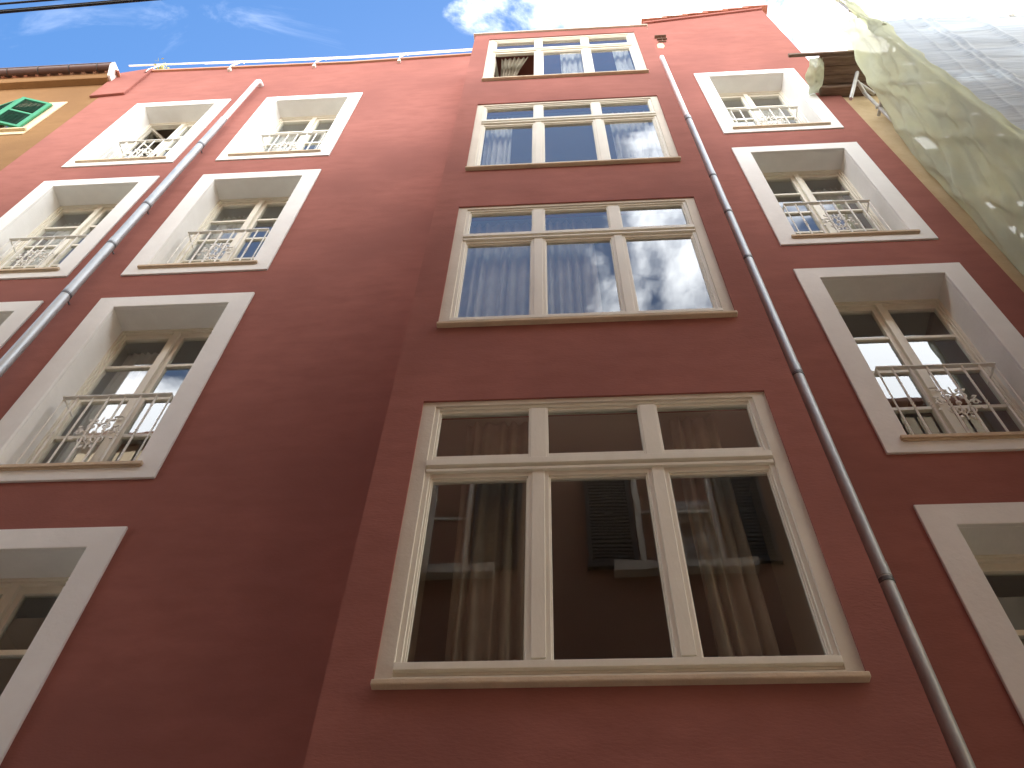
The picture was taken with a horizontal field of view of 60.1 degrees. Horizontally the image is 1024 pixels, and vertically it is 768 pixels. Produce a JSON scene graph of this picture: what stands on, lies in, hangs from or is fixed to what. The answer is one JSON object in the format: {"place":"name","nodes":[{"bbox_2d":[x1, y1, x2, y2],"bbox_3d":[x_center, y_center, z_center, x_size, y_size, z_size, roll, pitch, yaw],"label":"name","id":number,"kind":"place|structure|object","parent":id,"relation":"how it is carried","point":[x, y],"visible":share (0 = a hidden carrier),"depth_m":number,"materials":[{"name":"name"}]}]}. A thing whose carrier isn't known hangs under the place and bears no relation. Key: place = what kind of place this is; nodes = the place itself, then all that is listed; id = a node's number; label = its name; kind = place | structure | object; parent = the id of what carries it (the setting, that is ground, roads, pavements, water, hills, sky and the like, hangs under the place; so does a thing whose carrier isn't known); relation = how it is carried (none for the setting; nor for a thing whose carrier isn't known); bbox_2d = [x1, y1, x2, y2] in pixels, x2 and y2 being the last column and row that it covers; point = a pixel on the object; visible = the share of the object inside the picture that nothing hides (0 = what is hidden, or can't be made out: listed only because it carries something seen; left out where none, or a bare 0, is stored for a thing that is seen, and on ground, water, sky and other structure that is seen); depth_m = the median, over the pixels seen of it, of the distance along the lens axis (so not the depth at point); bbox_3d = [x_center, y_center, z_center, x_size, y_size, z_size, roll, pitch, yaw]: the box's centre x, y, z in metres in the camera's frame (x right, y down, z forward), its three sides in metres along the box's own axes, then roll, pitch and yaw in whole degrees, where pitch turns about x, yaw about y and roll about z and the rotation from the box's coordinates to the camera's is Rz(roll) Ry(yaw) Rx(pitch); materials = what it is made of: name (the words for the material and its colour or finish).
{"place":"outdoors","nodes":[
{"label":"outdoors","id":0,"kind":"place"},
{"bbox_2d":[0,0,58,4],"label":"cable","id":1,"kind":"object","parent":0,"point":[17,2],"visible":1,"depth_m":10.94,"materials":[{"name":"black rubber"}]},
{"bbox_2d":[0,0,118,10],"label":"cable","id":2,"kind":"object","parent":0,"point":[59,5],"visible":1,"depth_m":10.57,"materials":[{"name":"black rubber"}]},
{"bbox_2d":[0,62,120,170],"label":"ochre house","id":3,"kind":"structure","parent":0,"point":[38,104],"depth_m":14.63,"materials":[{"name":"paint"}]},
{"bbox_2d":[0,97,67,135],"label":"window","id":4,"kind":"structure","parent":3,"relation":"in","point":[22,118],"depth_m":13.66,"materials":[{"name":"beige paint"}]},
{"bbox_2d":[0,0,156,13],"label":"cable","id":5,"kind":"object","parent":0,"point":[65,6],"visible":1,"depth_m":10.53,"materials":[{"name":"black rubber"}]},
{"bbox_2d":[0,0,1023,72],"label":"sky","id":6,"kind":"structure","parent":0,"point":[175,31],"materials":[{"name":"blue"}]},
{"label":"street","id":7,"kind":"structure","parent":0,"visible":0},
{"bbox_2d":[0,5,1023,767],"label":"apartment building","id":8,"kind":"structure","parent":7,"relation":"on","point":[230,543],"depth_m":6.54,"materials":[{"name":"red paint"}]},
{"bbox_2d":[0,301,43,348],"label":"window","id":9,"kind":"structure","parent":8,"relation":"in","point":[13,315],"depth_m":8.45,"materials":[{"name":"beige paint"}]},
{"bbox_2d":[23,222,81,265],"bbox_3d":[-5.575,-1.417,10.473,0.412,2.290,0.068,-2,-55,3],"label":"curtain","id":10,"kind":"object","parent":8,"relation":"hanging from","point":[58,241],"visible":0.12,"depth_m":10.99,"materials":[{"name":"fabric"}]},
{"bbox_2d":[0,526,127,764],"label":"window","id":11,"kind":"structure","parent":8,"relation":"in","point":[67,564],"depth_m":5.71,"materials":[{"name":"beige paint"}]},
{"bbox_2d":[0,176,159,279],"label":"window","id":12,"kind":"structure","parent":8,"relation":"in","point":[25,223],"depth_m":10.69,"materials":[{"name":"beige paint"}]},
{"bbox_2d":[53,352,158,462],"bbox_3d":[-3.569,0.354,7.713,0.414,2.290,0.068,-2,-55,3],"label":"curtain","id":13,"kind":"object","parent":8,"relation":"hanging from","point":[125,382],"visible":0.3,"depth_m":7.94,"materials":[{"name":"fabric"}]},
{"bbox_2d":[0,292,254,482],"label":"window","id":14,"kind":"structure","parent":8,"relation":"in","point":[39,417],"depth_m":7.51,"materials":[{"name":"beige paint"}]},
{"bbox_2d":[61,99,230,167],"bbox_3d":[-5.189,-3.391,13.067,1.520,2.720,0.786,-2,-55,3],"label":"window","id":15,"kind":"structure","parent":8,"relation":"in","point":[110,148],"depth_m":13.16,"materials":[{"name":"beige paint"}]},
{"bbox_2d":[155,58,168,68],"bbox_3d":[-6.292,-5.388,15.722,0.516,1.215,0.604,-2,-55,3],"label":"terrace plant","id":16,"kind":"object","parent":8,"relation":"on","point":[162,66],"visible":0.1,"depth_m":15.85,"materials":[{"name":"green plant"}]},
{"bbox_2d":[121,169,320,275],"bbox_3d":[-3.187,-1.773,10.185,1.520,2.720,0.396,-2,-55,3],"label":"window","id":17,"kind":"structure","parent":8,"relation":"in","point":[168,250],"depth_m":10.26,"materials":[{"name":"beige paint"}]},
{"bbox_2d":[196,216,247,259],"bbox_3d":[-3.491,-1.469,10.338,0.404,2.290,0.066,-2,-55,3],"label":"curtain","id":18,"kind":"object","parent":8,"relation":"hanging from","point":[226,227],"visible":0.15,"depth_m":10.85,"materials":[{"name":"fabric"}]},
{"bbox_2d":[272,136,297,150],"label":"curtain","id":19,"kind":"object","parent":8,"relation":"hanging from","point":[289,139],"visible":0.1,"depth_m":13.62,"materials":[{"name":"fabric"}]},
{"bbox_2d":[215,92,362,160],"bbox_3d":[-3.108,-3.609,12.828,1.520,2.720,0.396,-2,-55,3],"label":"window","id":20,"kind":"structure","parent":8,"relation":"in","point":[250,143],"depth_m":13.06,"materials":[{"name":"beige paint"}]},
{"bbox_2d":[314,133,326,148],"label":"curtain","id":21,"kind":"object","parent":8,"relation":"hanging from","point":[319,141],"visible":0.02,"depth_m":13.53,"materials":[{"name":"fabric"}]},
{"bbox_2d":[445,421,528,661],"bbox_3d":[-0.070,0.894,5.047,0.508,2.200,0.096,-2,-55,3],"label":"curtain","id":22,"kind":"object","parent":8,"relation":"hanging from","point":[486,618],"visible":0.56,"depth_m":4.91,"materials":[{"name":"fabric"}]},
{"bbox_2d":[458,222,531,316],"bbox_3d":[-0.107,-0.916,7.662,0.643,2.200,0.092,-2,-55,3],"label":"curtain","id":23,"kind":"object","parent":8,"relation":"hanging from","point":[496,281],"visible":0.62,"depth_m":7.65,"materials":[{"name":"fabric"}]},
{"bbox_2d":[482,117,512,164],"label":"curtain","id":24,"kind":"object","parent":8,"relation":"hanging from","point":[497,147],"visible":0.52,"depth_m":10.35,"materials":[{"name":"fabric"}]},
{"bbox_2d":[501,57,527,76],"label":"curtain","id":25,"kind":"object","parent":8,"relation":"hanging from","point":[510,67],"visible":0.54,"depth_m":13.42,"materials":[{"name":"fabric"}]},
{"bbox_2d":[481,33,648,80],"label":"window","id":26,"kind":"structure","parent":8,"relation":"in","point":[490,73],"depth_m":13.06,"materials":[{"name":"beige paint"}]},
{"bbox_2d":[560,53,583,73],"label":"curtain","id":27,"kind":"object","parent":8,"relation":"hanging from","point":[571,62],"visible":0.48,"depth_m":13.08,"materials":[{"name":"fabric"}]},
{"bbox_2d":[465,96,680,170],"bbox_3d":[0.655,-2.889,10.118,2.250,2.300,0.122,-2,-55,3],"label":"window","id":28,"kind":"structure","parent":8,"relation":"in","point":[598,120],"depth_m":10.40,"materials":[{"name":"beige paint"}]},
{"bbox_2d":[545,219,601,313],"bbox_3d":[0.505,-0.934,7.631,0.472,2.200,0.091,-2,-55,3],"label":"curtain","id":29,"kind":"object","parent":8,"relation":"hanging from","point":[573,286],"visible":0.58,"depth_m":7.61,"materials":[{"name":"fabric"}]},
{"bbox_2d":[436,198,737,327],"bbox_3d":[0.578,-1.086,7.523,2.250,2.300,0.122,-2,-55,3],"label":"window","id":30,"kind":"structure","parent":8,"relation":"in","point":[618,236],"depth_m":7.63,"materials":[{"name":"beige paint"}]},
{"bbox_2d":[370,392,870,689],"bbox_3d":[0.500,0.727,4.914,2.250,2.300,0.122,-2,-55,3],"label":"window","id":31,"kind":"structure","parent":8,"relation":"in","point":[841,662],"depth_m":4.72,"materials":[{"name":"beige paint"}]},
{"bbox_2d":[612,50,633,70],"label":"curtain","id":32,"kind":"object","parent":8,"relation":"hanging from","point":[622,59],"visible":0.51,"depth_m":13.04,"materials":[{"name":"fabric"}]},
{"bbox_2d":[610,110,658,158],"bbox_3d":[1.405,-2.764,10.182,0.472,2.200,0.092,-2,-55,3],"label":"curtain","id":33,"kind":"object","parent":8,"relation":"hanging from","point":[634,140],"visible":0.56,"depth_m":10.26,"materials":[{"name":"fabric"}]},
{"bbox_2d":[669,415,780,656],"bbox_3d":[1.170,0.853,4.982,0.312,2.200,0.093,-2,-55,3],"label":"curtain","id":34,"kind":"object","parent":8,"relation":"hanging from","point":[741,623],"visible":0.73,"depth_m":4.83,"materials":[{"name":"fabric"}]},
{"bbox_2d":[694,68,843,133],"bbox_3d":[3.528,-3.890,12.562,1.520,2.720,0.396,-2,-55,3],"label":"window","id":35,"kind":"structure","parent":8,"relation":"in","point":[808,112],"depth_m":12.79,"materials":[{"name":"beige paint"}]},
{"bbox_2d":[759,110,790,123],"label":"curtain","id":36,"kind":"object","parent":8,"relation":"hanging from","point":[777,113],"visible":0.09,"depth_m":13.32,"materials":[{"name":"fabric"}]},
{"bbox_2d":[731,142,937,245],"bbox_3d":[3.449,-2.036,9.893,1.520,2.720,0.396,-2,-55,3],"label":"window","id":37,"kind":"structure","parent":8,"relation":"in","point":[890,215],"depth_m":9.97,"materials":[{"name":"beige paint"}]},
{"bbox_2d":[811,187,862,229],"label":"curtain","id":38,"kind":"object","parent":8,"relation":"hanging from","point":[832,207],"visible":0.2,"depth_m":10.51,"materials":[{"name":"fabric"}]},
{"bbox_2d":[793,262,1023,454],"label":"window","id":39,"kind":"structure","parent":8,"relation":"in","point":[994,348],"depth_m":7.36,"materials":[{"name":"beige paint"}]},
{"bbox_2d":[913,502,1023,724],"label":"window","id":40,"kind":"structure","parent":8,"relation":"in","point":[972,542],"depth_m":5.36,"materials":[{"name":"beige paint"}]},
{"bbox_2d":[788,50,1023,291],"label":"building","id":41,"kind":"structure","parent":7,"relation":"on","point":[841,68],"depth_m":11.27,"materials":[{"name":"beige paint"}]},
{"bbox_2d":[805,57,823,94],"bbox_3d":[4.191,-4.261,12.305,0.278,0.253,0.476,-2,-55,3],"label":"loose net","id":42,"kind":"object","parent":41,"relation":"attached to","point":[814,76],"visible":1,"depth_m":12.24,"materials":[{"name":"beige fabric"}]},
{"bbox_2d":[835,1,1015,122],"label":"scaffold","id":43,"kind":"object","parent":7,"relation":"on","point":[863,88],"visible":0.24,"depth_m":12.01,"materials":[{"name":"white metal"}]},
{"bbox_2d":[835,0,885,31],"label":"bunched net","id":44,"kind":"object","parent":43,"relation":"attached to","point":[855,9],"visible":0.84,"depth_m":12.02,"materials":[{"name":"beige fabric"}]},
{"bbox_2d":[838,18,1023,275],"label":"end net","id":45,"kind":"object","parent":43,"relation":"attached to","point":[964,144],"visible":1,"depth_m":9.29,"materials":[{"name":"beige fabric"}]},
{"bbox_2d":[883,15,1023,129],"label":"front sheet","id":46,"kind":"object","parent":43,"relation":"hanging from","point":[981,58],"visible":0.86,"depth_m":10.28,"materials":[{"name":"white plastic"}]},
{"bbox_2d":[840,0,1023,20],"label":"sheet","id":47,"kind":"object","parent":46,"relation":"attached to","point":[886,10],"visible":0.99,"depth_m":12.01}
]}

